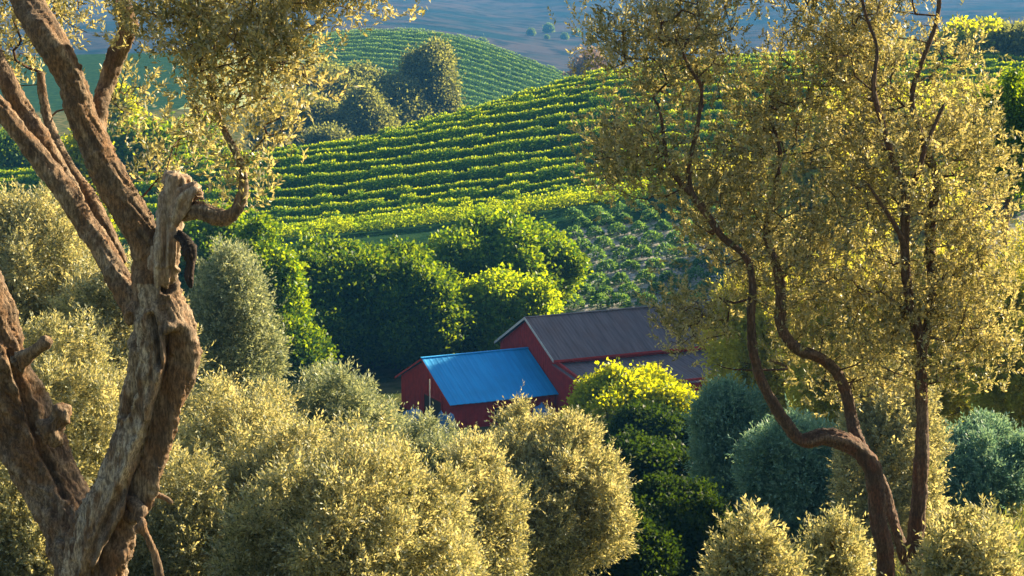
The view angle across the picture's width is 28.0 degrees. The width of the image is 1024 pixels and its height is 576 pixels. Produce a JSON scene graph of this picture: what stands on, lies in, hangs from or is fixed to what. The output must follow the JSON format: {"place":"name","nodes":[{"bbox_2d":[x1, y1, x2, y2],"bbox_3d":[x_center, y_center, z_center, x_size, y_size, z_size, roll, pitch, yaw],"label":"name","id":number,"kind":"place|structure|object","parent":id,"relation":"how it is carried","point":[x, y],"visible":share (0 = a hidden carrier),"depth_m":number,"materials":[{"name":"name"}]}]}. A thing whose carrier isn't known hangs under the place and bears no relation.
{"place":"outdoors","nodes":[
{"label":"outdoors","id":0,"kind":"place"},
{"bbox_2d":[177,41,329,109],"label":"meadow","id":1,"kind":"structure","parent":0,"point":[241,103],"depth_m":552.57,"materials":[{"name":"green plant"}]},
{"bbox_2d":[0,0,1023,575],"bbox_3d":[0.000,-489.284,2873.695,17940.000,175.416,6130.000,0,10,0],"label":"ground","id":2,"kind":"structure","parent":0,"point":[506,24],"depth_m":1345.77,"materials":[{"name":"green plant"}]},
{"bbox_2d":[0,127,66,177],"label":"oak tree","id":3,"kind":"object","parent":2,"relation":"on","point":[11,155],"visible":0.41,"depth_m":265.39,"materials":[{"name":"green plant"}]},
{"bbox_2d":[0,460,96,575],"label":"olive tree","id":4,"kind":"object","parent":2,"relation":"on","point":[22,545],"visible":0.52,"depth_m":29.39,"materials":[{"name":"green plant"}]},
{"bbox_2d":[0,175,113,360],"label":"olive tree","id":5,"kind":"object","parent":2,"relation":"on","point":[26,243],"visible":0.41,"depth_m":61.46,"materials":[{"name":"green plant"}]},
{"bbox_2d":[19,302,128,487],"bbox_3d":[-9.103,3.566,41.229,4.211,6.698,4.162,5,11,25],"label":"olive tree","id":6,"kind":"object","parent":2,"relation":"on","point":[92,425],"visible":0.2,"depth_m":40.45,"materials":[{"name":"green plant"}]},
{"bbox_2d":[32,128,121,256],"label":"oak tree","id":7,"kind":"object","parent":2,"relation":"on","point":[73,151],"visible":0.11,"depth_m":199.16,"materials":[{"name":"green plant"}]},
{"bbox_2d":[38,243,216,484],"bbox_3d":[-9.960,2.633,53.234,4.642,8.449,4.699,0,10,0],"label":"olive tree","id":8,"kind":"object","parent":2,"relation":"on","point":[87,285],"visible":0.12,"depth_m":52.13,"materials":[{"name":"green plant"}]},
{"bbox_2d":[106,81,151,132],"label":"oak tree","id":9,"kind":"object","parent":2,"relation":"on","point":[130,105],"visible":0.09,"depth_m":327.74,"materials":[{"name":"green plant"}]},
{"bbox_2d":[108,112,196,176],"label":"oak tree","id":10,"kind":"object","parent":2,"relation":"on","point":[123,152],"visible":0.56,"depth_m":259.10,"materials":[{"name":"green plant"}]},
{"bbox_2d":[93,427,249,575],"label":"olive tree","id":11,"kind":"object","parent":2,"relation":"on","point":[181,525],"visible":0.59,"depth_m":30.53,"materials":[{"name":"green plant"}]},
{"bbox_2d":[155,110,230,156],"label":"oak tree","id":12,"kind":"object","parent":2,"relation":"on","point":[225,148],"visible":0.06,"depth_m":284.40,"materials":[{"name":"green plant"}]},
{"bbox_2d":[178,196,251,306],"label":"oak tree","id":13,"kind":"object","parent":2,"relation":"on","point":[197,231],"visible":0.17,"depth_m":164.57,"materials":[{"name":"green plant"}]},
{"bbox_2d":[0,0,430,575],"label":"olive tree","id":14,"kind":"object","parent":2,"relation":"on","point":[96,527],"visible":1,"depth_m":15.17,"materials":[{"name":"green plant"}]},
{"bbox_2d":[163,361,310,498],"bbox_3d":[-4.803,4.367,36.272,3.469,6.178,3.529,-2,10,-12],"label":"olive tree","id":15,"kind":"object","parent":2,"relation":"on","point":[209,422],"visible":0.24,"depth_m":35.45,"materials":[{"name":"green plant"}]},
{"bbox_2d":[183,232,296,427],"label":"olive tree","id":16,"kind":"object","parent":2,"relation":"on","point":[221,312],"visible":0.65,"depth_m":72.41,"materials":[{"name":"green plant"}]},
{"bbox_2d":[242,91,288,151],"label":"oak tree","id":17,"kind":"object","parent":2,"relation":"on","point":[252,139],"visible":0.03,"depth_m":402.82,"materials":[{"name":"green plant"}]},
{"bbox_2d":[200,397,340,575],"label":"olive tree","id":18,"kind":"object","parent":2,"relation":"on","point":[253,462],"visible":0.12,"depth_m":31.61,"materials":[{"name":"green plant"}]},
{"bbox_2d":[222,208,321,324],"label":"oak tree","id":19,"kind":"object","parent":2,"relation":"on","point":[290,284],"visible":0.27,"depth_m":152.68,"materials":[{"name":"green plant"}]},
{"bbox_2d":[230,301,343,394],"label":"oak tree","id":20,"kind":"object","parent":2,"relation":"on","point":[312,344],"visible":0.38,"depth_m":150.85,"materials":[{"name":"green plant"}]},
{"bbox_2d":[262,84,340,152],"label":"oak tree","id":21,"kind":"object","parent":2,"relation":"on","point":[322,109],"visible":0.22,"depth_m":387.15,"materials":[{"name":"green plant"}]},
{"bbox_2d":[287,228,346,254],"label":"oak tree","id":22,"kind":"object","parent":2,"relation":"on","point":[311,239],"depth_m":182.10,"materials":[{"name":"green plant"}]},
{"bbox_2d":[277,52,359,103],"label":"oak tree","id":23,"kind":"object","parent":2,"relation":"on","point":[334,69],"visible":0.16,"depth_m":418.65,"materials":[{"name":"green plant"}]},
{"bbox_2d":[294,118,358,153],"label":"oak tree","id":24,"kind":"object","parent":2,"relation":"on","point":[322,134],"visible":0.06,"depth_m":370.61,"materials":[{"name":"green plant"}]},
{"bbox_2d":[196,404,494,575],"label":"olive tree","id":25,"kind":"object","parent":2,"relation":"on","point":[331,513],"visible":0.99,"depth_m":28.44,"materials":[{"name":"green plant"}]},
{"bbox_2d":[276,353,417,488],"bbox_3d":[-4.864,5.664,59.916,4.843,7.816,5.359,0,10,0],"label":"olive tree","id":26,"kind":"object","parent":2,"relation":"on","point":[335,389],"visible":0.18,"depth_m":58.73,"materials":[{"name":"green plant"}]},
{"bbox_2d":[338,58,386,88],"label":"oak tree","id":27,"kind":"object","parent":2,"relation":"on","point":[362,71],"visible":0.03,"depth_m":424.51,"materials":[{"name":"green plant"}]},
{"bbox_2d":[48,179,676,249],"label":"vine row","id":28,"kind":"object","parent":2,"relation":"on","point":[124,241],"visible":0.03,"depth_m":237.62,"materials":[{"name":"green plant"}]},
{"bbox_2d":[1,141,730,208],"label":"vine row","id":29,"kind":"object","parent":2,"relation":"on","point":[473,173],"visible":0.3,"depth_m":250.13,"materials":[{"name":"green plant"}]},
{"bbox_2d":[329,75,402,137],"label":"oak tree","id":30,"kind":"object","parent":2,"relation":"on","point":[365,110],"visible":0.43,"depth_m":382.87,"materials":[{"name":"green plant"}]},
{"bbox_2d":[0,129,747,196],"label":"vine row","id":31,"kind":"object","parent":2,"relation":"on","point":[413,170],"visible":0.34,"depth_m":253.27,"materials":[{"name":"green plant"}]},
{"bbox_2d":[293,225,469,371],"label":"oak tree","id":32,"kind":"object","parent":2,"relation":"on","point":[346,281],"visible":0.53,"depth_m":170.03,"materials":[{"name":"green plant"}]},
{"bbox_2d":[0,116,781,189],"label":"vine row","id":33,"kind":"object","parent":2,"relation":"on","point":[526,144],"visible":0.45,"depth_m":256.48,"materials":[{"name":"green plant"}]},
{"bbox_2d":[0,106,797,180],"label":"vine row","id":34,"kind":"object","parent":2,"relation":"on","point":[401,151],"visible":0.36,"depth_m":259.66,"materials":[{"name":"green plant"}]},
{"bbox_2d":[366,66,439,126],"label":"oak tree","id":35,"kind":"object","parent":2,"relation":"on","point":[404,92],"visible":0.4,"depth_m":408.20,"materials":[{"name":"green plant"}]},
{"bbox_2d":[0,96,810,177],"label":"vine row","id":36,"kind":"object","parent":2,"relation":"on","point":[437,135],"visible":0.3,"depth_m":262.86,"materials":[{"name":"green plant"}]},
{"bbox_2d":[329,62,504,98],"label":"vine row","id":37,"kind":"object","parent":2,"relation":"on","point":[486,92],"visible":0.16,"depth_m":581.84,"materials":[{"name":"green plant"}]},
{"bbox_2d":[312,50,528,89],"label":"vine row","id":38,"kind":"object","parent":2,"relation":"on","point":[391,55],"visible":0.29,"depth_m":600.42,"materials":[{"name":"green plant"}]},
{"bbox_2d":[329,59,516,96],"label":"vine row","id":39,"kind":"object","parent":2,"relation":"on","point":[464,79],"visible":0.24,"depth_m":588.09,"materials":[{"name":"green plant"}]},
{"bbox_2d":[326,54,522,91],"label":"vine row","id":40,"kind":"object","parent":2,"relation":"on","point":[476,76],"visible":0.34,"depth_m":594.30,"materials":[{"name":"green plant"}]},
{"bbox_2d":[378,402,472,492],"bbox_3d":[-1.865,5.877,51.750,3.694,6.303,3.794,-6,12,-31],"label":"olive tree","id":41,"kind":"object","parent":2,"relation":"on","point":[434,434],"visible":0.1,"depth_m":51.25,"materials":[{"name":"green plant"}]},
{"bbox_2d":[367,256,484,372],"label":"oak tree","id":42,"kind":"object","parent":2,"relation":"on","point":[440,315],"visible":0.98,"depth_m":168.89,"materials":[{"name":"green plant"}]},
{"bbox_2d":[310,45,541,89],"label":"vine row","id":43,"kind":"object","parent":2,"relation":"on","point":[466,62],"visible":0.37,"depth_m":606.61,"materials":[{"name":"green plant"}]},
{"bbox_2d":[304,37,555,83],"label":"vine row","id":44,"kind":"object","parent":2,"relation":"on","point":[403,42],"visible":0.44,"depth_m":618.72,"materials":[{"name":"green plant"}]},
{"bbox_2d":[393,30,468,125],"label":"oak tree","id":45,"kind":"object","parent":2,"relation":"on","point":[432,63],"visible":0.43,"depth_m":412.99,"materials":[{"name":"green plant"}]},
{"bbox_2d":[302,34,560,80],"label":"vine row","id":46,"kind":"object","parent":2,"relation":"on","point":[479,52],"visible":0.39,"depth_m":624.81,"materials":[{"name":"green plant"}]},
{"bbox_2d":[317,42,548,86],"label":"vine row","id":47,"kind":"object","parent":2,"relation":"on","point":[397,47],"visible":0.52,"depth_m":612.59,"materials":[{"name":"green plant"}]},
{"bbox_2d":[305,31,563,78],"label":"vine row","id":48,"kind":"object","parent":2,"relation":"on","point":[411,35],"visible":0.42,"depth_m":631.08,"materials":[{"name":"green plant"}]},
{"bbox_2d":[304,29,568,77],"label":"vine row","id":49,"kind":"object","parent":2,"relation":"on","point":[438,34],"visible":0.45,"depth_m":637.17,"materials":[{"name":"green plant"}]},
{"bbox_2d":[305,27,567,76],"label":"vine row","id":50,"kind":"object","parent":2,"relation":"on","point":[457,35],"visible":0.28,"depth_m":643.43,"materials":[{"name":"green plant"}]},
{"bbox_2d":[378,467,496,575],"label":"olive tree","id":51,"kind":"object","parent":2,"relation":"on","point":[485,571],"visible":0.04,"depth_m":29.84,"materials":[{"name":"green plant"}]},
{"bbox_2d":[395,347,557,428],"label":"shed","id":52,"kind":"structure","parent":2,"relation":"on","point":[468,389],"depth_m":154.97,"materials":[{"name":"blue metal"}]},
{"bbox_2d":[423,392,441,422],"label":"doorway","id":53,"kind":"structure","parent":52,"relation":"in","point":[437,404],"depth_m":154.81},
{"bbox_2d":[427,421,544,575],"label":"olive tree","id":54,"kind":"object","parent":2,"relation":"on","point":[503,538],"visible":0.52,"depth_m":41.04,"materials":[{"name":"green plant"}]},
{"bbox_2d":[41,145,955,217],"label":"vine row","id":55,"kind":"object","parent":2,"relation":"on","point":[391,194],"visible":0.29,"depth_m":247.05,"materials":[{"name":"green plant"}]},
{"bbox_2d":[51,153,952,232],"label":"vine row","id":56,"kind":"object","parent":2,"relation":"on","point":[314,211],"visible":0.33,"depth_m":243.83,"materials":[{"name":"green plant"}]},
{"bbox_2d":[48,158,961,238],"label":"vine row","id":57,"kind":"object","parent":2,"relation":"on","point":[413,206],"visible":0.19,"depth_m":240.72,"materials":[{"name":"green plant"}]},
{"bbox_2d":[424,202,595,307],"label":"oak tree","id":58,"kind":"object","parent":2,"relation":"on","point":[475,242],"visible":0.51,"depth_m":185.35,"materials":[{"name":"green plant"}]},
{"bbox_2d":[485,381,534,575],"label":"olive tree","id":59,"kind":"object","parent":2,"relation":"on","point":[513,413],"visible":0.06,"depth_m":49.20,"materials":[{"name":"green plant"}]},
{"bbox_2d":[457,262,564,351],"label":"oak tree","id":60,"kind":"object","parent":2,"relation":"on","point":[504,300],"visible":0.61,"depth_m":172.70,"materials":[{"name":"green plant"}]},
{"bbox_2d":[190,86,834,160],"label":"vine row","id":61,"kind":"object","parent":2,"relation":"on","point":[535,113],"visible":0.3,"depth_m":266.10,"materials":[{"name":"green plant"}]},
{"bbox_2d":[484,399,642,575],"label":"olive tree","id":62,"kind":"object","parent":2,"relation":"on","point":[579,493],"visible":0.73,"depth_m":45.60,"materials":[{"name":"green plant"}]},
{"bbox_2d":[562,44,610,81],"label":"bare tree","id":63,"kind":"object","parent":2,"relation":"on","point":[578,63],"visible":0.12,"depth_m":467.19,"materials":[{"name":"plant"}]},
{"bbox_2d":[161,416,1023,575],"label":"grass","id":64,"kind":"structure","parent":2,"relation":"on","point":[1005,512],"depth_m":56.68,"materials":[{"name":"green plant"}]},
{"bbox_2d":[586,272,610,286],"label":"grape vine","id":65,"kind":"object","parent":2,"relation":"on","point":[592,277],"visible":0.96,"depth_m":199.74,"materials":[{"name":"green plant"}]},
{"bbox_2d":[588,292,610,307],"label":"grape vine","id":66,"kind":"object","parent":2,"relation":"on","point":[594,299],"visible":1,"depth_m":193.88,"materials":[{"name":"green plant"}]},
{"bbox_2d":[596,259,620,271],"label":"grape vine","id":67,"kind":"object","parent":2,"relation":"on","point":[615,267],"visible":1,"depth_m":203.32,"materials":[{"name":"green plant"}]},
{"bbox_2d":[494,300,730,416],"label":"barn","id":68,"kind":"structure","parent":2,"relation":"on","point":[566,349],"depth_m":158.07,"materials":[{"name":"red wood"}]},
{"bbox_2d":[273,166,960,238],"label":"vine row","id":69,"kind":"object","parent":2,"relation":"on","point":[429,219],"visible":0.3,"depth_m":224.12,"materials":[{"name":"green plant"}]},
{"bbox_2d":[273,161,965,233],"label":"vine row","id":70,"kind":"object","parent":2,"relation":"on","point":[412,212],"visible":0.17,"depth_m":227.31,"materials":[{"name":"green plant"}]},
{"bbox_2d":[560,357,698,439],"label":"oak tree","id":71,"kind":"object","parent":2,"relation":"on","point":[602,391],"visible":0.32,"depth_m":127.51,"materials":[{"name":"green plant"}]},
{"bbox_2d":[617,280,641,295],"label":"grape vine","id":72,"kind":"object","parent":2,"relation":"on","point":[627,286],"visible":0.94,"depth_m":197.16,"materials":[{"name":"green plant"}]},
{"bbox_2d":[574,508,687,575],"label":"oak tree","id":73,"kind":"object","parent":2,"relation":"on","point":[659,552],"visible":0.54,"depth_m":56.30,"materials":[{"name":"green plant"}]},
{"bbox_2d":[598,392,692,450],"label":"oak tree","id":74,"kind":"object","parent":2,"relation":"on","point":[663,421],"visible":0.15,"depth_m":114.21,"materials":[{"name":"green plant"}]},
{"bbox_2d":[604,424,696,492],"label":"oak tree","id":75,"kind":"object","parent":2,"relation":"on","point":[665,454],"visible":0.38,"depth_m":97.68,"materials":[{"name":"green plant"}]},
{"bbox_2d":[640,230,664,243],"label":"grape vine","id":76,"kind":"object","parent":2,"relation":"on","point":[649,233],"visible":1,"depth_m":209.36,"materials":[{"name":"green plant"}]},
{"bbox_2d":[322,78,1006,147],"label":"vine row","id":77,"kind":"object","parent":2,"relation":"on","point":[561,100],"visible":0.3,"depth_m":269.35,"materials":[{"name":"green plant"}]},
{"bbox_2d":[653,242,678,257],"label":"grape vine","id":78,"kind":"object","parent":2,"relation":"on","point":[659,247],"visible":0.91,"depth_m":205.94,"materials":[{"name":"green plant"}]},
{"bbox_2d":[624,463,737,575],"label":"oak tree","id":79,"kind":"object","parent":2,"relation":"on","point":[685,508],"visible":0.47,"depth_m":69.24,"materials":[{"name":"green plant"}]},
{"bbox_2d":[683,265,707,280],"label":"grape vine","id":80,"kind":"object","parent":2,"relation":"on","point":[694,269],"visible":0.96,"depth_m":200.26,"materials":[{"name":"green plant"}]},
{"bbox_2d":[401,70,1006,129],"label":"vine row","id":81,"kind":"object","parent":2,"relation":"on","point":[566,91],"visible":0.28,"depth_m":272.62,"materials":[{"name":"green plant"}]},
{"bbox_2d":[681,152,767,196],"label":"oak tree","id":82,"kind":"object","parent":2,"relation":"on","point":[731,166],"visible":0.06,"depth_m":222.46,"materials":[{"name":"green plant"}]},
{"bbox_2d":[676,364,773,523],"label":"olive tree","id":83,"kind":"object","parent":2,"relation":"on","point":[721,409],"visible":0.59,"depth_m":77.28,"materials":[{"name":"teal plant"}]},
{"bbox_2d":[456,63,1023,115],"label":"vine row","id":84,"kind":"object","parent":2,"relation":"on","point":[589,81],"visible":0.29,"depth_m":275.81,"materials":[{"name":"green plant"}]},
{"bbox_2d":[691,261,811,416],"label":"olive tree","id":85,"kind":"object","parent":2,"relation":"on","point":[733,353],"visible":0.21,"depth_m":92.26,"materials":[{"name":"green plant"}]},
{"bbox_2d":[693,493,826,575],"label":"young olive shrub","id":86,"kind":"object","parent":2,"relation":"on","point":[756,549],"visible":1,"depth_m":20.68,"materials":[{"name":"green plant"}]},
{"bbox_2d":[500,57,1023,100],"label":"vine row","id":87,"kind":"object","parent":2,"relation":"on","point":[988,63],"visible":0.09,"depth_m":279.02,"materials":[{"name":"green plant"}]},
{"bbox_2d":[547,0,1023,575],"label":"olive tree","id":88,"kind":"object","parent":2,"relation":"on","point":[933,304],"visible":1,"depth_m":20.43,"materials":[{"name":"green plant"}]},
{"bbox_2d":[557,53,1023,83],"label":"vine row","id":89,"kind":"object","parent":2,"relation":"on","point":[939,57],"visible":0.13,"depth_m":281.99,"materials":[{"name":"green plant"}]},
{"bbox_2d":[723,394,859,555],"bbox_3d":[8.647,5.745,62.038,4.616,5.648,4.534,0,10,0],"label":"olive tree","id":90,"kind":"object","parent":2,"relation":"on","point":[782,475],"visible":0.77,"depth_m":60.88,"materials":[{"name":"teal plant"}]},
{"bbox_2d":[758,88,831,252],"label":"oak tree","id":91,"kind":"object","parent":2,"relation":"on","point":[785,145],"depth_m":177.57,"materials":[{"name":"green plant"}]},
{"bbox_2d":[764,243,881,425],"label":"olive tree","id":92,"kind":"object","parent":2,"relation":"on","point":[820,406],"visible":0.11,"depth_m":78.61,"materials":[{"name":"green plant"}]},
{"bbox_2d":[633,49,1023,66],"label":"vine row","id":93,"kind":"object","parent":2,"relation":"on","point":[793,55],"visible":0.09,"depth_m":285.42,"materials":[{"name":"green plant"}]},
{"bbox_2d":[787,490,876,575],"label":"young olive shrub","id":94,"kind":"object","parent":2,"relation":"on","point":[837,553],"visible":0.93,"depth_m":22.70,"materials":[{"name":"green plant"}]},
{"bbox_2d":[764,93,899,286],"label":"oak tree","id":95,"kind":"object","parent":2,"relation":"on","point":[806,175],"visible":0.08,"depth_m":162.18,"materials":[{"name":"green plant"}]},
{"bbox_2d":[819,343,957,575],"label":"olive tree","id":96,"kind":"object","parent":2,"relation":"on","point":[891,443],"visible":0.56,"depth_m":50.84,"materials":[{"name":"green plant"}]},
{"bbox_2d":[828,86,949,149],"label":"oak tree","id":97,"kind":"object","parent":2,"relation":"on","point":[919,108],"visible":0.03,"depth_m":247.16,"materials":[{"name":"green plant"}]},
{"bbox_2d":[857,236,1001,434],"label":"olive tree","id":98,"kind":"object","parent":2,"relation":"on","point":[954,407],"visible":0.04,"depth_m":70.03,"materials":[{"name":"green plant"}]},
{"bbox_2d":[884,173,996,257],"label":"oak tree","id":99,"kind":"object","parent":2,"relation":"on","point":[896,240],"visible":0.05,"depth_m":197.68,"materials":[{"name":"green plant"}]},
{"bbox_2d":[873,481,1023,575],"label":"young olive shrub","id":100,"kind":"object","parent":2,"relation":"on","point":[966,546],"visible":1,"depth_m":19.55,"materials":[{"name":"green plant"}]},
{"bbox_2d":[909,74,988,137],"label":"oak tree","id":101,"kind":"object","parent":2,"relation":"on","point":[955,91],"visible":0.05,"depth_m":252.35,"materials":[{"name":"green plant"}]},
{"bbox_2d":[933,12,1006,56],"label":"oak tree","id":102,"kind":"object","parent":2,"relation":"on","point":[973,27],"visible":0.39,"depth_m":286.91,"materials":[{"name":"green plant"}]},
{"bbox_2d":[936,406,1023,512],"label":"olive tree","id":103,"kind":"object","parent":2,"relation":"on","point":[986,457],"visible":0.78,"depth_m":58.53,"materials":[{"name":"teal plant"}]},
{"bbox_2d":[939,167,1023,215],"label":"oak tree","id":104,"kind":"object","parent":2,"relation":"on","point":[1021,206],"visible":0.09,"depth_m":211.89,"materials":[{"name":"green plant"}]},
{"bbox_2d":[953,218,1023,432],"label":"olive tree","id":105,"kind":"object","parent":2,"relation":"on","point":[1011,399],"visible":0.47,"depth_m":64.36,"materials":[{"name":"green plant"}]},
{"bbox_2d":[958,61,1023,267],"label":"oak tree","id":106,"kind":"object","parent":2,"relation":"on","point":[1012,96],"visible":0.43,"depth_m":73.09,"materials":[{"name":"green plant"}]},
{"bbox_2d":[984,17,1023,58],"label":"oak tree","id":107,"kind":"object","parent":2,"relation":"on","point":[1010,39],"visible":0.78,"depth_m":284.60,"materials":[{"name":"green plant"}]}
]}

